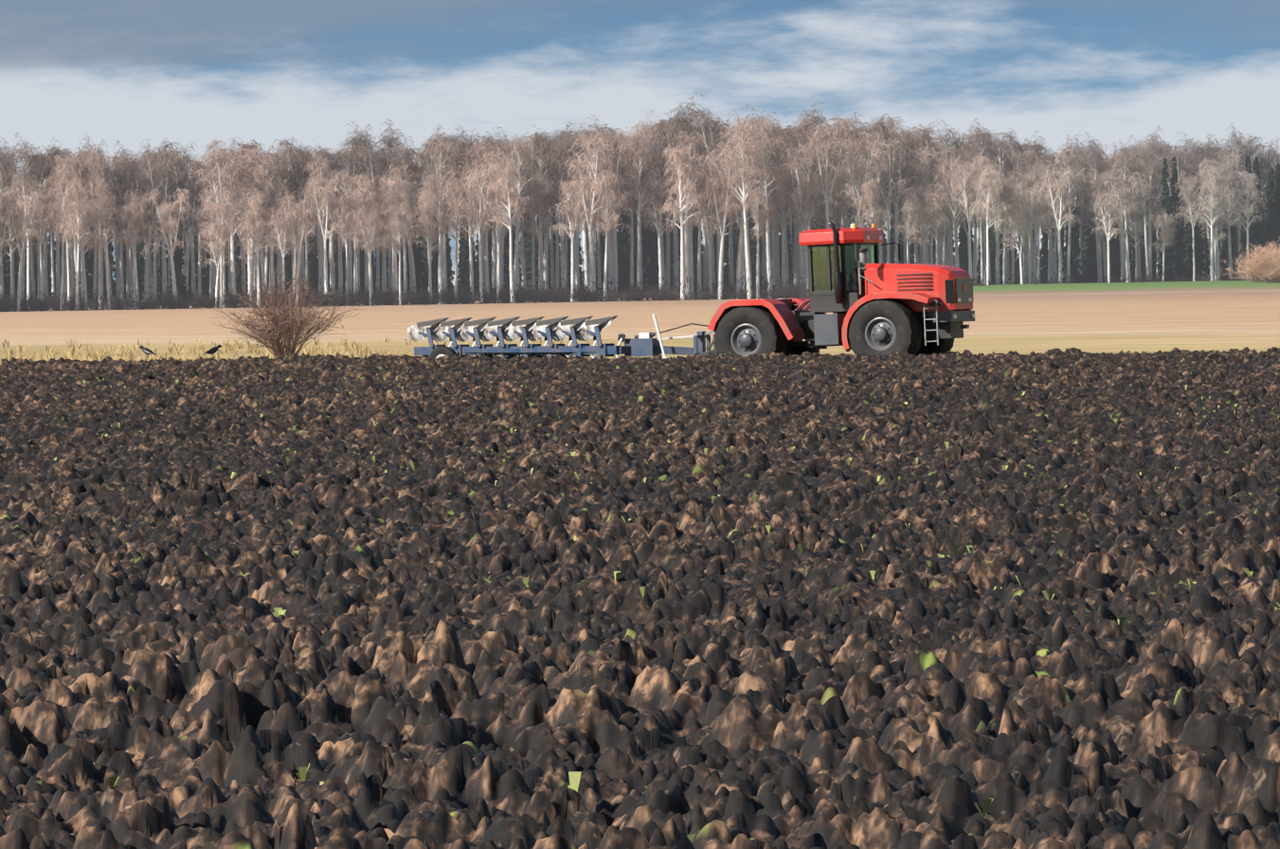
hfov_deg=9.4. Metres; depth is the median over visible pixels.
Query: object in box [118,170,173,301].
birch
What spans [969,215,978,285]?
spruce
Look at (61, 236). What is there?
birch
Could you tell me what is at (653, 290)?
shrub
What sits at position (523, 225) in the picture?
birch
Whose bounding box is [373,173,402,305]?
birch
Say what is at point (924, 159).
birch
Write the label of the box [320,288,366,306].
shrub
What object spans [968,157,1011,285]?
birch
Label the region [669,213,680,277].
spruce
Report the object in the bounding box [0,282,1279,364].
ground
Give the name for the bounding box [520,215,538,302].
spruce
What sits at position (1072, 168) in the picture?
birch
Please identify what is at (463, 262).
spruce
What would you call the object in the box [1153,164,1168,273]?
spruce
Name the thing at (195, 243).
spruce
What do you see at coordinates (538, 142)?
birch
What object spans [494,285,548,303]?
shrub
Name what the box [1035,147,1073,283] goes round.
birch
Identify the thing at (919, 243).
spruce
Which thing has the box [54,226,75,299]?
spruce
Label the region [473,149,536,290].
birch
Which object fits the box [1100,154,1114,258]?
birch
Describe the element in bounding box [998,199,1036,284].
birch
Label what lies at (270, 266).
birch
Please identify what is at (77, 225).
birch
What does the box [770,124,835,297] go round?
birch
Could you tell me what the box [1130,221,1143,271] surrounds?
spruce
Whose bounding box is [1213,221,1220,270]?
spruce
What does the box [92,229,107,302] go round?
spruce
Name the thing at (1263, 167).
birch
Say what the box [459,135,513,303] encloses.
birch
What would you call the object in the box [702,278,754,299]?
shrub
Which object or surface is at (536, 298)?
shrub
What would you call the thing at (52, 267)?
birch
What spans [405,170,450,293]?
birch
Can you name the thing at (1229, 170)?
birch
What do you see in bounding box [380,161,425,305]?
birch
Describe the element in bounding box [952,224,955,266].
spruce
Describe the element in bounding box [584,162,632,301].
birch
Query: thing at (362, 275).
spruce
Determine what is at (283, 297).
shrub
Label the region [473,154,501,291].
birch
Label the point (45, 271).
birch
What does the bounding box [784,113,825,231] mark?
birch
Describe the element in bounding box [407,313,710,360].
reversible plough
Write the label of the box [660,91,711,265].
birch
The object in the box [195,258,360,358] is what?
bare bush
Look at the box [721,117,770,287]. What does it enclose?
birch
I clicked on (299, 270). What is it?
spruce
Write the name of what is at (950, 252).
birch
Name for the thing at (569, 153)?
birch
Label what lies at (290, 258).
spruce
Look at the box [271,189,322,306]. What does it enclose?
birch
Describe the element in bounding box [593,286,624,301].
shrub
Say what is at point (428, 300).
shrub
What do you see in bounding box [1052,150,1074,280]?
birch
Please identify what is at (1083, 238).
spruce
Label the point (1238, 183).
birch
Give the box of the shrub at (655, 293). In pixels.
[641,285,672,300]
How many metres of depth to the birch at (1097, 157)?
1206.34 m
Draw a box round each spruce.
[1,234,18,298]
[2,228,17,301]
[14,237,18,282]
[16,234,30,299]
[25,234,37,301]
[35,224,54,297]
[48,231,55,291]
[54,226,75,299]
[54,234,61,292]
[64,236,75,298]
[75,221,90,297]
[85,228,105,302]
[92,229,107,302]
[104,230,114,299]
[111,227,126,301]
[124,237,141,308]
[135,222,144,307]
[139,219,161,301]
[150,248,162,292]
[159,222,168,307]
[160,230,180,294]
[166,192,190,308]
[183,221,191,301]
[188,206,198,293]
[195,202,210,307]
[224,238,228,297]
[234,233,241,294]
[239,233,254,291]
[253,236,265,288]
[260,234,277,306]
[267,234,277,290]
[284,237,291,293]
[285,228,292,291]
[288,230,310,294]
[307,224,318,306]
[325,216,338,291]
[333,220,345,292]
[341,230,348,284]
[343,228,354,293]
[359,234,375,290]
[360,239,374,293]
[372,216,386,305]
[385,233,402,294]
[396,228,410,293]
[407,198,428,293]
[422,221,436,304]
[431,216,438,304]
[436,224,452,294]
[446,219,454,292]
[457,192,477,304]
[473,223,490,291]
[486,214,491,289]
[496,233,509,287]
[505,208,522,290]
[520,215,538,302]
[525,215,538,295]
[535,217,549,283]
[547,207,560,292]
[563,220,582,290]
[578,237,582,282]
[579,223,595,290]
[595,218,608,293]
[600,216,621,290]
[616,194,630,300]
[619,208,630,293]
[626,214,636,294]
[629,211,650,291]
[641,204,653,300]
[646,188,658,289]
[652,203,671,288]
[663,198,673,291]
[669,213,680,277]
[670,203,680,289]
[677,201,681,271]
[679,216,703,292]
[692,201,702,294]
[692,217,703,286]
[695,230,703,299]
[712,221,717,288]
[722,207,739,287]
[723,218,728,281]
[747,208,759,287]
[753,202,766,298]
[778,210,793,282]
[779,207,793,287]
[787,209,793,255]
[812,207,820,229]
[818,192,826,229]
[833,198,846,228]
[848,209,852,228]
[877,219,886,263]
[881,203,886,263]
[889,207,903,263]
[892,199,903,263]
[909,216,919,263]
[909,217,913,263]
[912,217,934,264]
[928,218,936,264]
[933,229,938,264]
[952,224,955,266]
[957,224,963,260]
[958,207,973,272]
[958,226,973,270]
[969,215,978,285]
[976,225,992,285]
[989,214,1003,285]
[1001,214,1017,284]
[1009,233,1018,280]
[1015,223,1027,282]
[1032,219,1041,281]
[1039,224,1058,283]
[1056,234,1063,280]
[1057,222,1068,266]
[1062,182,1084,283]
[1078,211,1085,270]
[1081,183,1095,283]
[1082,194,1097,283]
[1099,231,1106,282]
[1102,225,1112,277]
[1109,164,1114,276]
[1109,239,1113,279]
[1110,203,1133,282]
[1110,219,1134,282]
[1111,214,1135,281]
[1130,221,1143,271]
[1134,216,1144,273]
[1140,217,1156,281]
[1141,213,1156,267]
[1153,158,1178,281]
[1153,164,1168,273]
[1169,157,1188,281]
[1180,210,1190,264]
[1182,206,1192,281]
[1187,176,1209,281]
[1189,216,1209,281]
[1204,206,1215,271]
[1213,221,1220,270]
[1218,215,1238,280]
[1219,172,1240,280]
[1233,217,1238,265]
[1238,155,1259,276]
[1240,183,1253,277]
[1244,157,1269,280]
[1262,167,1279,254]
[1263,180,1269,247]
[1270,164,1279,256]
[1273,162,1279,198]
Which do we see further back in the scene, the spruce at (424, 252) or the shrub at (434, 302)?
the spruce at (424, 252)
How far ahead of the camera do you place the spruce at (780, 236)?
1203.23 m
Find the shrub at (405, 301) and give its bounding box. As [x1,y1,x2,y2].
[401,293,415,305]
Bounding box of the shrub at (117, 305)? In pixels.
[97,293,140,309]
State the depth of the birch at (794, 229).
1188.61 m
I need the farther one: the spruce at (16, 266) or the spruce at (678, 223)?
the spruce at (678, 223)
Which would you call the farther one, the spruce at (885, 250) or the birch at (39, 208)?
the spruce at (885, 250)
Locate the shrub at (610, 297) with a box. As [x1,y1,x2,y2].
[595,289,621,301]
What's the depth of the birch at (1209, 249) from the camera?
1246.79 m
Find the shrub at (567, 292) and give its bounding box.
[549,284,582,302]
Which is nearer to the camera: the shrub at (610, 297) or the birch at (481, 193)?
the birch at (481, 193)
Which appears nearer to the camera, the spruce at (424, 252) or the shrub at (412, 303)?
the shrub at (412, 303)
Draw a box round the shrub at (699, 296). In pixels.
[695,288,715,297]
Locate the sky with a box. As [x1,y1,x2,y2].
[0,0,1279,294]
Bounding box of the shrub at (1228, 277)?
[1220,270,1245,280]
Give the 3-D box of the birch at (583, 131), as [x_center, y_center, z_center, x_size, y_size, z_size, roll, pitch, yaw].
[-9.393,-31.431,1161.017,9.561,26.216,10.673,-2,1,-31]
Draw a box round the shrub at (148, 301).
[131,297,161,308]
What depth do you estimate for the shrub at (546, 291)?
1128.83 m
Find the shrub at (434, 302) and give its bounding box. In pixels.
[414,286,446,304]
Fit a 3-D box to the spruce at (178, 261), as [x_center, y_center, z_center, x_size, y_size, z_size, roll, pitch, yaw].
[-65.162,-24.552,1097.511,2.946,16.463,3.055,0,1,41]
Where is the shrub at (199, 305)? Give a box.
[180,294,216,308]
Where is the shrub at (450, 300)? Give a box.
[435,291,462,304]
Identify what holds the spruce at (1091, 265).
on the ground
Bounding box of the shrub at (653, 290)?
[643,284,666,300]
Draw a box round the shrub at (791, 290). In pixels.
[766,278,809,298]
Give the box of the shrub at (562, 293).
[551,285,577,302]
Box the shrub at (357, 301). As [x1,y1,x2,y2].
[333,284,379,306]
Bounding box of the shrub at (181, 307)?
[155,289,210,308]
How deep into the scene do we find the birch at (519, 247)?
1160.78 m
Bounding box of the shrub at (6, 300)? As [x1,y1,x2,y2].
[0,292,23,311]
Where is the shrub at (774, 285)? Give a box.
[759,280,803,297]
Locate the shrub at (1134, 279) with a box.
[1097,273,1150,283]
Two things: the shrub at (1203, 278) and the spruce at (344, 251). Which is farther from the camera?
the shrub at (1203, 278)
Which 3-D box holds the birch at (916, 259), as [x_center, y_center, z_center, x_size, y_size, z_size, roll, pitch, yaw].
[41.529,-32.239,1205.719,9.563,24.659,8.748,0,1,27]
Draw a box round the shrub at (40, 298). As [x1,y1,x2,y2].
[31,292,48,310]
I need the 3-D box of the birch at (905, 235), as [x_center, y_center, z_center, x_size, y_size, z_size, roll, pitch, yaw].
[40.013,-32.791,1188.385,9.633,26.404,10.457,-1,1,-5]
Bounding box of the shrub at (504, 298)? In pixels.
[486,287,526,303]
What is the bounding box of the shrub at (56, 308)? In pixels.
[34,288,81,310]
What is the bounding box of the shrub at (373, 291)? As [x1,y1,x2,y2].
[349,284,392,303]
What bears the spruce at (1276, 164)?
on the ground
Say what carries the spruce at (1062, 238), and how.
on the ground
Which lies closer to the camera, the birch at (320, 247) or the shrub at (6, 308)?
the shrub at (6, 308)
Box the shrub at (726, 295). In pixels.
[708,287,742,299]
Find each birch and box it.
[0,137,23,304]
[0,144,13,187]
[0,149,22,225]
[0,153,22,252]
[0,164,14,229]
[0,168,30,310]
[0,182,51,311]
[0,190,30,311]
[0,200,7,238]
[2,162,61,310]
[2,168,47,311]
[4,132,51,310]
[12,145,53,300]
[20,184,58,309]
[27,150,60,240]
[30,153,55,310]
[32,137,80,298]
[35,179,54,308]
[39,147,97,310]
[41,155,90,310]
[45,143,92,299]
[49,153,90,271]
[50,183,88,310]
[54,155,113,303]
[54,177,94,297]
[55,170,101,310]
[68,192,103,310]
[73,152,82,280]
[75,135,114,309]
[75,147,131,309]
[79,143,123,309]
[82,139,114,309]
[82,161,125,309]
[84,186,126,309]
[94,168,143,300]
[97,157,148,309]
[107,160,144,308]
[108,140,149,308]
[113,180,152,309]
[114,194,151,309]
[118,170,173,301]
[127,138,195,308]
[128,153,168,308]
[130,155,167,257]
[135,165,173,308]
[139,184,198,308]
[143,188,171,308]
[146,138,196,298]
[151,157,211,308]
[153,147,198,295]
[158,148,207,274]
[167,146,208,307]
[176,153,214,297]
[187,136,256,307]
[190,159,240,298]
[191,194,230,299]
[194,168,237,307]
[196,144,239,295]
[199,157,252,297]
[199,219,236,307]
[202,195,240,307]
[206,159,261,263]
[207,140,236,166]
[219,137,261,307]
[222,144,274,294]
[233,148,292,290]
[234,195,270,288]
[234,212,269,306]
[235,138,277,292]
[236,167,282,294]
[238,187,281,307]
[248,144,293,306]
[248,145,293,306]
[251,198,293,299]
[254,140,306,294]
[263,204,304,305]
[268,152,298,268]
[270,148,315,306]
[271,135,312,198]
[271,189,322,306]
[271,194,317,288]
[277,138,318,294]
[284,159,309,288]
[291,153,342,274]
[291,160,328,306]
[294,139,344,295]
[297,166,343,306]
[299,149,353,306]
[302,147,342,234]
[307,162,342,277]
[324,143,380,305]
[324,190,367,306]
[326,142,354,294]
[329,167,381,292]
[334,158,377,305]
[337,121,383,291]
[340,124,380,268]
[341,170,393,306]
[347,189,392,304]
[348,141,400,305]
[352,208,386,306]
[366,142,411,305]
[368,119,421,254]
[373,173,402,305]
[374,169,419,305]
[376,197,415,305]
[377,173,411,305]
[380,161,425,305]
[381,141,446,292]
[384,142,432,296]
[405,135,470,216]
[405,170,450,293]
[411,131,467,304]
[411,147,438,286]
[411,191,446,304]
[414,123,445,172]
[414,134,452,269]
[420,145,456,304]
[425,170,477,304]
[428,167,449,291]
[433,129,479,303]
[433,134,481,303]
[443,158,494,304]
[450,126,483,264]
[450,160,506,304]
[454,148,490,266]
[459,131,494,149]
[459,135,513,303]
[466,127,526,301]
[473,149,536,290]
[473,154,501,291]
[474,126,525,301]
[478,146,524,303]
[480,147,531,303]
[486,136,537,269]
[487,137,544,302]
[490,150,541,289]
[499,132,549,303]
[504,144,561,302]
[519,125,568,290]
[519,129,560,293]
[519,156,548,291]
[520,183,557,302]
[522,130,571,302]
[534,142,584,292]
[542,127,576,302]
[547,120,574,289]
[549,121,599,302]
[549,126,606,301]
[549,170,595,302]
[554,167,601,302]
[557,127,631,301]
[560,126,622,289]
[563,147,621,274]
[566,124,639,301]
[567,123,589,298]
[575,136,597,301]
[580,129,621,301]
[583,114,615,141]
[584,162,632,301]
[588,123,622,301]
[594,168,651,229]
[597,126,630,293]
[597,126,647,301]
[602,138,666,301]
[614,109,670,296]
[619,133,658,287]
[623,135,662,300]
[627,112,678,300]
[631,167,680,288]
[634,131,691,300]
[646,108,691,299]
[653,116,700,151]
[654,123,720,300]
[655,142,710,300]
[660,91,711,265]
[660,126,724,299]
[672,150,719,299]
[676,113,731,299]
[676,190,708,289]
[678,108,738,262]
[680,107,754,299]
[689,179,730,299]
[691,145,741,270]
[691,150,749,299]
[706,219,714,282]
[707,122,777,299]
[707,140,776,299]
[708,109,774,299]
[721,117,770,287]
[721,132,755,282]
[721,144,756,289]
[723,199,739,298]
[725,122,775,192]
[736,105,796,298]
[740,110,778,298]
[740,183,779,299]
[747,116,788,298]
[750,134,791,288]
[755,116,803,298]
[763,167,808,298]
[769,118,818,291]
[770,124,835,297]
[778,125,818,297]
[778,136,841,297]
[781,172,831,297]
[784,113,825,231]
[787,103,836,230]
[787,120,819,284]
[789,207,793,281]
[793,113,865,229]
[796,112,856,214]
[809,167,855,230]
[811,114,857,213]
[818,118,865,228]
[822,134,877,228]
[829,129,891,227]
[831,136,893,227]
[832,135,880,226]
[835,124,874,227]
[838,111,891,205]
[841,113,910,228]
[850,175,897,234]
[857,112,910,178]
[859,127,916,263]
[861,127,927,263]
[865,138,907,263]
[881,126,919,263]
[888,123,922,263]
[891,126,937,263]
[891,127,933,259]
[891,191,929,263]
[893,197,919,263]
[898,126,944,264]
[899,121,951,264]
[902,138,950,264]
[908,183,948,264]
[911,143,969,265]
[914,185,955,264]
[919,155,964,265]
[921,148,947,264]
[924,143,983,267]
[929,144,965,266]
[932,120,972,266]
[940,161,987,279]
[942,152,1002,279]
[953,126,976,264]
[957,146,992,286]
[959,117,1003,285]
[960,126,1013,285]
[960,156,1006,285]
[965,131,1020,268]
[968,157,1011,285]
[972,216,979,284]
[979,173,1021,285]
[980,127,1035,284]
[983,159,996,285]
[988,180,1023,284]
[989,170,1023,284]
[990,151,1011,265]
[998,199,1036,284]
[1002,162,1039,284]
[1004,144,1050,284]
[1004,148,1041,283]
[1007,182,1050,284]
[1010,131,1052,284]
[1015,138,1056,284]
[1016,210,1035,284]
[1023,152,1059,284]
[1023,178,1067,282]
[1033,160,1081,283]
[1033,163,1090,281]
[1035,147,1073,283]
[1040,148,1063,252]
[1044,133,1095,282]
[1045,155,1077,283]
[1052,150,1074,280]
[1058,138,1089,262]
[1059,144,1094,270]
[1061,134,1094,249]
[1062,152,1098,283]
[1073,137,1115,283]
[1076,130,1112,226]
[1076,148,1128,282]
[1077,170,1116,282]
[1089,185,1127,282]
[1094,170,1148,282]
[1099,138,1148,282]
[1100,142,1135,259]
[1100,153,1153,281]
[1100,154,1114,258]
[1108,142,1144,270]
[1114,141,1151,252]
[1117,134,1166,279]
[1119,198,1149,282]
[1121,141,1157,281]
[1129,125,1177,279]
[1130,163,1172,226]
[1142,155,1183,277]
[1142,167,1162,279]
[1145,208,1177,281]
[1146,131,1172,196]
[1154,143,1194,215]
[1155,146,1189,219]
[1156,142,1199,208]
[1170,167,1216,281]
[1173,130,1207,211]
[1175,134,1221,273]
[1184,157,1209,220]
[1186,161,1235,281]
[1191,140,1241,275]
[1192,154,1244,280]
[1199,133,1219,277]
[1199,193,1229,281]
[1204,140,1240,265]
[1207,144,1251,238]
[1208,148,1246,280]
[1218,124,1262,263]
[1224,146,1260,268]
[1226,165,1268,280]
[1238,132,1279,204]
[1249,154,1275,223]
[1252,149,1279,212]
[1261,144,1279,203]
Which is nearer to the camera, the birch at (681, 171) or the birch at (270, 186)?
the birch at (270, 186)
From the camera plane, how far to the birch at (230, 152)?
1144.57 m
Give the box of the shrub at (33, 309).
[25,295,45,311]
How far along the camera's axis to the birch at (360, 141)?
1134.03 m
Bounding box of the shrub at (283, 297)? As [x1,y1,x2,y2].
[260,287,318,305]
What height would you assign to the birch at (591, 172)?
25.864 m
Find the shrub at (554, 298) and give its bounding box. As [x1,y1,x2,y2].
[544,292,567,302]
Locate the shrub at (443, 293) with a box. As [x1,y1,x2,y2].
[425,283,478,304]
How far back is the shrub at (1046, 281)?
1179.04 m
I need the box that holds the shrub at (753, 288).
[751,281,767,298]
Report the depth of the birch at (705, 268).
1180.56 m
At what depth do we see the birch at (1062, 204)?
1178.46 m
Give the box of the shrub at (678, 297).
[663,288,686,300]
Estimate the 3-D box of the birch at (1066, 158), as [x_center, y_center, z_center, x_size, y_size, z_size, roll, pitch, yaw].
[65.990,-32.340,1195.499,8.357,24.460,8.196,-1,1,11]
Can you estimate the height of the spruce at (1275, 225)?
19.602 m
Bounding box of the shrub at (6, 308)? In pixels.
[0,299,23,311]
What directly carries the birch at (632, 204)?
on the ground
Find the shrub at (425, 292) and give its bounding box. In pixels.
[401,287,448,305]
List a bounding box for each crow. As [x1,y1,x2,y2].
[138,344,157,360]
[201,344,222,359]
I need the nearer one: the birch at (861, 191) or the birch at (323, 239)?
the birch at (323, 239)
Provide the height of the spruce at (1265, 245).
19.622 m
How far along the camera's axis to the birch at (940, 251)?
1193.47 m
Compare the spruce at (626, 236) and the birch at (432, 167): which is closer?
the birch at (432, 167)
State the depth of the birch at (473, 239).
1158.73 m
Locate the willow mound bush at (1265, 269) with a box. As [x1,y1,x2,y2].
[1224,237,1279,283]
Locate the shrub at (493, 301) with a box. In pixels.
[476,287,514,303]
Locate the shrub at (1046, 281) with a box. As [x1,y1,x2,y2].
[1036,277,1057,284]
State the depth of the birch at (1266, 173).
1277.06 m
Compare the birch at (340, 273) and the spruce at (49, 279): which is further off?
the birch at (340, 273)
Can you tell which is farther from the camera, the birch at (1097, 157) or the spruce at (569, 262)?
the birch at (1097, 157)
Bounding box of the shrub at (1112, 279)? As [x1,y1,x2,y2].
[1093,273,1133,282]
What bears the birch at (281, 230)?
on the ground
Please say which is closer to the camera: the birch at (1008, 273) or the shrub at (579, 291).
the shrub at (579, 291)
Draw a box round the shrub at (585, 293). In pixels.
[558,281,613,302]
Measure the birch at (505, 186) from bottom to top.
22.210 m
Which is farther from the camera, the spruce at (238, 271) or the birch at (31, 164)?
the spruce at (238, 271)
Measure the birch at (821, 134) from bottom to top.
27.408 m
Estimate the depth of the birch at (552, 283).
1167.60 m
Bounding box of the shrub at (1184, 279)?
[1175,272,1192,281]
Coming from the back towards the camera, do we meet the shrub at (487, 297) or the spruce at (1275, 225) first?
the spruce at (1275, 225)
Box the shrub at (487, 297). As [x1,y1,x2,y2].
[467,287,505,303]
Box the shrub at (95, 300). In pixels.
[74,291,122,309]
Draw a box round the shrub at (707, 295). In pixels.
[694,288,718,299]
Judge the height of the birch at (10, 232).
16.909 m
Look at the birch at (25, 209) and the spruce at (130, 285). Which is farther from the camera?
the spruce at (130, 285)
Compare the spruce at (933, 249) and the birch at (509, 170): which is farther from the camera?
the spruce at (933, 249)
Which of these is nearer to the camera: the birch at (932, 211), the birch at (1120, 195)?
the birch at (932, 211)
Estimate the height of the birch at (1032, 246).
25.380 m
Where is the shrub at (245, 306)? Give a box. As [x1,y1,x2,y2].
[233,287,272,307]
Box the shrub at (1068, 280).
[1049,275,1079,283]
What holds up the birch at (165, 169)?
on the ground
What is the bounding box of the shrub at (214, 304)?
[191,294,233,307]
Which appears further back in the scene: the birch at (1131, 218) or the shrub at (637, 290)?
the birch at (1131, 218)
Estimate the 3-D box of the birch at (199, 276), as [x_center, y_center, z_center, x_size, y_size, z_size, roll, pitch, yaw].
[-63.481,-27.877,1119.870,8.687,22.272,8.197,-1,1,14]
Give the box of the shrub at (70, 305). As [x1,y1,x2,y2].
[53,293,96,310]
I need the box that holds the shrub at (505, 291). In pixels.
[493,282,525,303]
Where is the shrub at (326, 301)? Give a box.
[299,287,348,306]
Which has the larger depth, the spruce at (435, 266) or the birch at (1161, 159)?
the birch at (1161, 159)
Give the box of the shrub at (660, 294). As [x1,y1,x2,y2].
[635,283,689,300]
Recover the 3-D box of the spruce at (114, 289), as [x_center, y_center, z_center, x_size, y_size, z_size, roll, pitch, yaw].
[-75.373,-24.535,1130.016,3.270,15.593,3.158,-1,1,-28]
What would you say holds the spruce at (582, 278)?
on the ground
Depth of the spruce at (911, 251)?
1228.11 m
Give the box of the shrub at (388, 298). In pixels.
[359,283,419,305]
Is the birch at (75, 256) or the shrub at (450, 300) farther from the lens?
the birch at (75, 256)
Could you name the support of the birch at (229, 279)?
on the ground
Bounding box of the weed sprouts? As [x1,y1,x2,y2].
[3,349,1279,843]
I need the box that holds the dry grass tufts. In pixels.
[0,335,594,363]
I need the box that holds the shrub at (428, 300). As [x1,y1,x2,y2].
[408,292,441,305]
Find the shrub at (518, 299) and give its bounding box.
[503,290,533,303]
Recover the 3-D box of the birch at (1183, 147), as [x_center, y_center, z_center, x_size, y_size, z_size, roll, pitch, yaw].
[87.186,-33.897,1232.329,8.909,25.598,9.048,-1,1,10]
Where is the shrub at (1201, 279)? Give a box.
[1191,271,1239,281]
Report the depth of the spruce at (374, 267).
1156.50 m
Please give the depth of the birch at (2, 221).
1065.08 m
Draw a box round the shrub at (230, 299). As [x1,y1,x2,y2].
[204,288,262,307]
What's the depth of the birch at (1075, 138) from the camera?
1246.51 m
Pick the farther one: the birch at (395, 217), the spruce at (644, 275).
the spruce at (644, 275)
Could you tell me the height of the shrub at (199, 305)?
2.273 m
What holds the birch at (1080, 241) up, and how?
on the ground
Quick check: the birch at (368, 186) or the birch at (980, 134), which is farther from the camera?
the birch at (980, 134)
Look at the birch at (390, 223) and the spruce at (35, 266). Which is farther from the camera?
the spruce at (35, 266)
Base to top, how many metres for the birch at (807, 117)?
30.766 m
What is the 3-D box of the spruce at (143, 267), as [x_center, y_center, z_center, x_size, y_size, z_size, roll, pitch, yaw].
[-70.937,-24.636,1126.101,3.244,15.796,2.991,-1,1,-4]
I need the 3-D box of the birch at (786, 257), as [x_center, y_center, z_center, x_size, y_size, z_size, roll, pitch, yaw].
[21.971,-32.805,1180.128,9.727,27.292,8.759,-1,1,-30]
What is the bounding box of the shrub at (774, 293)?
[759,286,793,298]
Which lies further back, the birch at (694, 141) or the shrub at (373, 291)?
the birch at (694, 141)
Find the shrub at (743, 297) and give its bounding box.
[731,287,756,299]
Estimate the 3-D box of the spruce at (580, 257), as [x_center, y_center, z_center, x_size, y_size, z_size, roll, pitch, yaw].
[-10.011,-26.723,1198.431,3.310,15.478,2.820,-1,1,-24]
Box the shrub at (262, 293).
[232,285,278,306]
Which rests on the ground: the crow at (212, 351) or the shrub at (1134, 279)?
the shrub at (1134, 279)
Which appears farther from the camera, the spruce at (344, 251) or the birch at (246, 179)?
the spruce at (344, 251)
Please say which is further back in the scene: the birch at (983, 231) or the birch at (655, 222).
the birch at (983, 231)
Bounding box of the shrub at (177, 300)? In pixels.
[148,292,191,306]
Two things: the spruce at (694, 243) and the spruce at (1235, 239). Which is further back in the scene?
the spruce at (1235, 239)
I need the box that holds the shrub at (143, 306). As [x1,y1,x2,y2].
[127,298,154,309]
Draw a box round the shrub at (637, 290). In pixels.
[612,283,659,301]
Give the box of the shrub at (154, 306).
[144,297,166,308]
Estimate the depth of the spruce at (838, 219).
1203.61 m
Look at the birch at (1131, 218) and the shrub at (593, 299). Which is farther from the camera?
the birch at (1131, 218)
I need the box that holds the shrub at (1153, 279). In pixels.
[1130,272,1171,282]
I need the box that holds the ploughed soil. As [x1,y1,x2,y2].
[0,346,1279,848]
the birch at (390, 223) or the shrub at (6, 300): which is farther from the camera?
the birch at (390, 223)
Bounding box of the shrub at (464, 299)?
[450,293,478,304]
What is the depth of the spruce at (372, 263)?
1160.46 m
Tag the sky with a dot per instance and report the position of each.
(129, 72)
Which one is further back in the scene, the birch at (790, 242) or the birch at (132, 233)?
the birch at (790, 242)
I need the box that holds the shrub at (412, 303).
[404,289,438,305]
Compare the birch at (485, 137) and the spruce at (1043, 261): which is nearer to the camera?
the birch at (485, 137)
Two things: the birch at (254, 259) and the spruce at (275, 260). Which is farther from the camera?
the spruce at (275, 260)
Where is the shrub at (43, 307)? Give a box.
[32,298,59,310]
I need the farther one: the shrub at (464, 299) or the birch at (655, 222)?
the birch at (655, 222)
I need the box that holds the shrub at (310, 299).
[289,288,332,306]
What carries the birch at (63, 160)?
on the ground
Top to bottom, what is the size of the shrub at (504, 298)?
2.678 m
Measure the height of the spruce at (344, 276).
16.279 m
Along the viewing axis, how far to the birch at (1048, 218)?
1223.19 m
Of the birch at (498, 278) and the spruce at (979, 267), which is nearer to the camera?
the birch at (498, 278)
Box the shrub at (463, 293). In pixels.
[442,288,479,304]
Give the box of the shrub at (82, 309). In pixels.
[79,299,100,310]
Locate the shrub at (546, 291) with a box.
[526,285,568,302]
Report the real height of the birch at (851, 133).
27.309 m
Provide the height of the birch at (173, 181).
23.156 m
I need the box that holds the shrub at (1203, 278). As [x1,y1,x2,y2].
[1183,273,1226,281]
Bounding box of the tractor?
[698,221,975,357]
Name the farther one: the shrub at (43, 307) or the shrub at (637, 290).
the shrub at (637, 290)
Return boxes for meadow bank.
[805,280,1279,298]
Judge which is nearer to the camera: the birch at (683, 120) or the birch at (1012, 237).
the birch at (683, 120)
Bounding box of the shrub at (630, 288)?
[614,281,655,301]
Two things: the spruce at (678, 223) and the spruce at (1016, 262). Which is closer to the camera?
the spruce at (678, 223)
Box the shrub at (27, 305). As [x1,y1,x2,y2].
[0,290,57,311]
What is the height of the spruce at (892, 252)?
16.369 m
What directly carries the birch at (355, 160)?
on the ground
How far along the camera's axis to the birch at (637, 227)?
1165.09 m
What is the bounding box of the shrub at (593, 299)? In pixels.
[576,290,599,301]
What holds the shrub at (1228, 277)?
on the ground
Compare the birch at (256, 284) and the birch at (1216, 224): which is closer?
the birch at (256, 284)
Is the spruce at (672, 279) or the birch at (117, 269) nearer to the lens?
the birch at (117, 269)
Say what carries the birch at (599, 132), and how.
on the ground
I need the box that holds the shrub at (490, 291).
[475,284,508,300]
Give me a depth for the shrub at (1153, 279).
1192.36 m
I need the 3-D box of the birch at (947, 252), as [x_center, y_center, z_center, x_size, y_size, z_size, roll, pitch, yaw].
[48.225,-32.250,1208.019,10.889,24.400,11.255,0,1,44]
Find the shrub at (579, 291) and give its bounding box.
[558,282,603,301]
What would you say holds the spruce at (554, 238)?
on the ground
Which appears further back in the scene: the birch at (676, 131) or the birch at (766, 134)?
the birch at (676, 131)
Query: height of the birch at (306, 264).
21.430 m
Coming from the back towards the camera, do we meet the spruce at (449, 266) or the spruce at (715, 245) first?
the spruce at (715, 245)
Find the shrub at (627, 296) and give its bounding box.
[611,288,644,301]
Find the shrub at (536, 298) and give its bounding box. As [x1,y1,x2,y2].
[524,291,547,303]
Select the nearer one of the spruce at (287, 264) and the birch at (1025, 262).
the spruce at (287, 264)
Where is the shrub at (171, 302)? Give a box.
[146,290,200,308]
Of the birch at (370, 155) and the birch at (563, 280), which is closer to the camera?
the birch at (370, 155)
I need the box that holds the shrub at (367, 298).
[354,288,394,306]
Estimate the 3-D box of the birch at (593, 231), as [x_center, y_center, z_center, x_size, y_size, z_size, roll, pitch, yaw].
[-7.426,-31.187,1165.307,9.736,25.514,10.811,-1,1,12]

